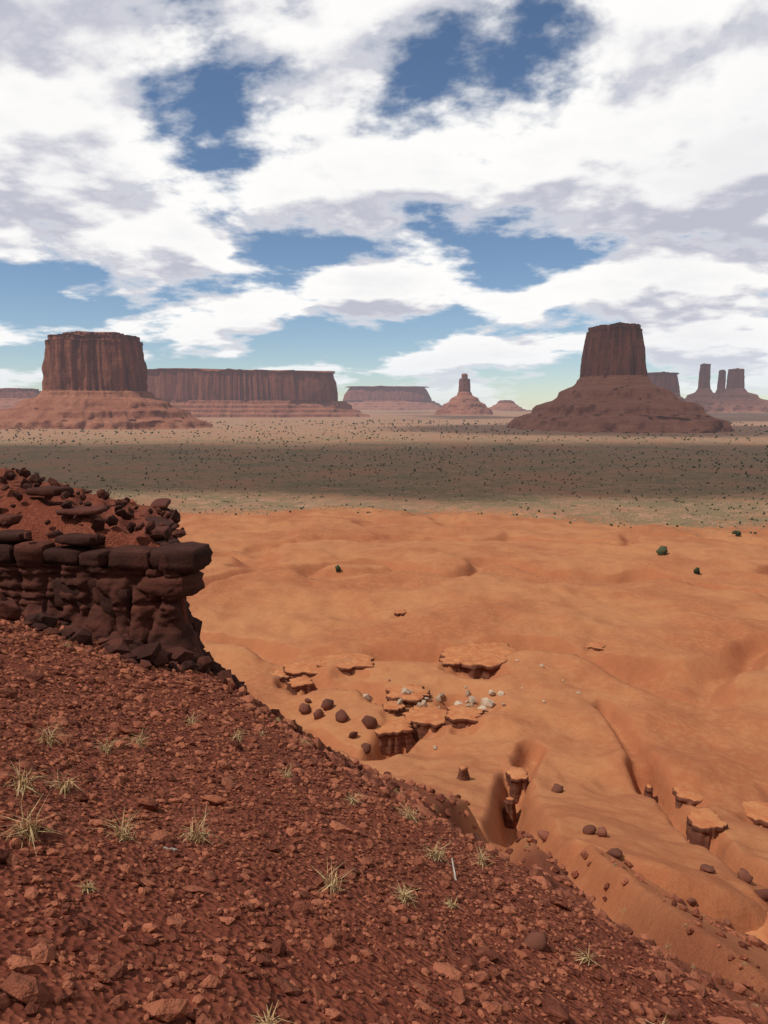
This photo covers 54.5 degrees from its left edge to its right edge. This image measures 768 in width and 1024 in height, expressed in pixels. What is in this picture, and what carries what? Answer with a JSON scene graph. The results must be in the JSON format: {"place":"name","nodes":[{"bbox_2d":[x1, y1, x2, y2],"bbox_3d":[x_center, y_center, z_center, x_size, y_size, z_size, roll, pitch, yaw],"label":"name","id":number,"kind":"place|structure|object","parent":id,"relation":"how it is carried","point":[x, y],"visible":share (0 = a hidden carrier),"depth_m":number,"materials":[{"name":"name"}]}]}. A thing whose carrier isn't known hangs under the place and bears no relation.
{"place":"outdoors","nodes":[
{"label":"outdoors","id":0,"kind":"place"},
{"bbox_2d":[0,410,767,1023],"bbox_3d":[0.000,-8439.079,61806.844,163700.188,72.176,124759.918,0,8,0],"label":"desert ground","id":1,"kind":"structure","parent":0,"point":[670,682],"depth_m":112.09,"materials":[{"name":"orange sand"}]},
{"bbox_2d":[0,388,40,409],"bbox_3d":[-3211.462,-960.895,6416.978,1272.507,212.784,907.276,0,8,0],"label":"mesa","id":2,"kind":"structure","parent":1,"relation":"on","point":[11,397],"depth_m":6229.62,"materials":[{"name":"brown stone"}]},
{"bbox_2d":[0,467,186,541],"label":"rubble rocks","id":3,"kind":"object","parent":1,"relation":"on","point":[98,523],"visible":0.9,"depth_m":17.75,"materials":[{"name":"brown stone"}]},
{"bbox_2d":[0,563,209,672],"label":"rock outcrop","id":4,"kind":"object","parent":1,"relation":"on","point":[148,618],"visible":0.46,"depth_m":15.89,"materials":[{"name":"brown stone"}]},
{"bbox_2d":[0,486,212,617],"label":"cliff rock","id":5,"kind":"object","parent":1,"relation":"on","point":[188,561],"visible":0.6,"depth_m":16.08,"materials":[{"name":"brown stone"}]},
{"bbox_2d":[0,331,213,429],"bbox_3d":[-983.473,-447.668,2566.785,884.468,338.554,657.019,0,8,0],"label":"butte","id":6,"kind":"object","parent":1,"relation":"on","point":[94,380],"visible":0.98,"depth_m":2433.01,"materials":[{"name":"brown stone"}]},
{"bbox_2d":[0,593,248,694],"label":"cliff rubble rock","id":7,"kind":"object","parent":1,"relation":"on","point":[126,647],"visible":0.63,"depth_m":14.36,"materials":[{"name":"brown stone"}]},
{"bbox_2d":[147,368,370,417],"bbox_3d":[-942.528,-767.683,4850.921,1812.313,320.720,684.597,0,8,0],"label":"mesa","id":8,"kind":"structure","parent":1,"relation":"on","point":[206,393],"depth_m":4610.87,"materials":[{"name":"brown stone"}]},
{"bbox_2d":[155,676,456,879],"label":"dead twigs","id":9,"kind":"object","parent":1,"relation":"on","point":[172,849],"visible":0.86,"depth_m":5.67,"materials":[{"name":"brown wood"}]},
{"bbox_2d":[0,801,716,1023],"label":"gravel","id":10,"kind":"structure","parent":1,"relation":"on","point":[33,994],"depth_m":3.71,"materials":[{"name":"brown gravel"}]},
{"bbox_2d":[0,645,744,1023],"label":"rocks","id":11,"kind":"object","parent":1,"relation":"on","point":[174,1009],"depth_m":4.53,"materials":[{"name":"brown stone"}]},
{"bbox_2d":[0,613,767,1023],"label":"gravel","id":12,"kind":"structure","parent":1,"relation":"on","point":[124,669],"depth_m":6.65,"materials":[{"name":"brown gravel"}]},
{"bbox_2d":[0,642,767,1023],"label":"grass tufts","id":13,"kind":"object","parent":1,"relation":"on","point":[126,832],"visible":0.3,"depth_m":4.80,"materials":[{"name":"beige plant"}]},
{"bbox_2d":[0,419,767,533],"bbox_3d":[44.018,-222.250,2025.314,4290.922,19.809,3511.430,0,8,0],"label":"scrub bushes","id":14,"kind":"object","parent":1,"relation":"on","point":[410,447],"visible":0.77,"depth_m":970.84,"materials":[{"name":"green plant"}]},
{"bbox_2d":[343,386,442,409],"bbox_3d":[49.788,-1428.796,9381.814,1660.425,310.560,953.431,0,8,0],"label":"mesa","id":15,"kind":"structure","parent":1,"relation":"on","point":[387,397],"depth_m":9102.67,"materials":[{"name":"brown stone"}]},
{"bbox_2d":[130,499,767,1022],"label":"slope stones","id":16,"kind":"object","parent":1,"relation":"on","point":[354,765],"visible":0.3,"depth_m":18.87,"materials":[{"name":"brown stone"}]},
{"bbox_2d":[434,373,493,414],"bbox_3d":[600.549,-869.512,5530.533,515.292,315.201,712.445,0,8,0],"label":"butte","id":17,"kind":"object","parent":1,"relation":"on","point":[464,401],"depth_m":5401.79,"materials":[{"name":"brown stone"}]},
{"bbox_2d":[363,659,580,749],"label":"pale stones","id":18,"kind":"object","parent":1,"relation":"on","point":[486,702],"visible":0.91,"depth_m":109.66,"materials":[{"name":"beige stone"}]},
{"bbox_2d":[489,400,525,409],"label":"distant butte","id":19,"kind":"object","parent":1,"relation":"on","point":[505,405],"depth_m":7808.76,"materials":[{"name":"brown stone"}]},
{"bbox_2d":[271,609,767,946],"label":"rock ledges","id":20,"kind":"object","parent":1,"relation":"on","point":[485,661],"visible":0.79,"depth_m":105.79,"materials":[{"name":"orange stone"}]},
{"bbox_2d":[298,698,767,951],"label":"boulders","id":21,"kind":"object","parent":1,"relation":"on","point":[536,940],"visible":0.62,"depth_m":58.31,"materials":[{"name":"brown stone"}]},
{"bbox_2d":[335,530,740,573],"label":"shrubs","id":22,"kind":"object","parent":1,"relation":"on","point":[661,550],"visible":1,"depth_m":246.53,"materials":[{"name":"green plant"}]},
{"bbox_2d":[457,766,652,828],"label":"hoodoo rock","id":23,"kind":"object","parent":1,"relation":"on","point":[510,816],"visible":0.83,"depth_m":79.78,"materials":[{"name":"brown stone"}]},
{"bbox_2d":[506,322,734,432],"bbox_3d":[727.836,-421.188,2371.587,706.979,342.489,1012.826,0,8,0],"label":"butte","id":24,"kind":"object","parent":1,"relation":"on","point":[613,389],"visible":0.96,"depth_m":2189.62,"materials":[{"name":"brown stone"}]},
{"bbox_2d":[647,371,684,400],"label":"mesa","id":25,"kind":"structure","parent":1,"relation":"on","point":[667,380],"depth_m":5392.79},
{"bbox_2d":[685,363,733,412],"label":"spire","id":26,"kind":"structure","parent":1,"relation":"on","point":[706,398],"depth_m":6030.85,"materials":[{"name":"brown stone"}]},
{"bbox_2d":[715,369,725,393],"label":"spire","id":27,"kind":"structure","parent":1,"relation":"on","point":[721,382],"depth_m":6182.57,"materials":[{"name":"brown stone"}]},
{"bbox_2d":[719,368,767,412],"bbox_3d":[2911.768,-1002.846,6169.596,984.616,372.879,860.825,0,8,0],"label":"butte","id":28,"kind":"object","parent":1,"relation":"on","point":[735,395],"depth_m":6031.68,"materials":[{"name":"brown stone"}]},
{"bbox_2d":[0,0,767,409],"label":"sky","id":29,"kind":"structure","parent":0,"point":[429,193],"materials":[{"name":"white"}]}
]}

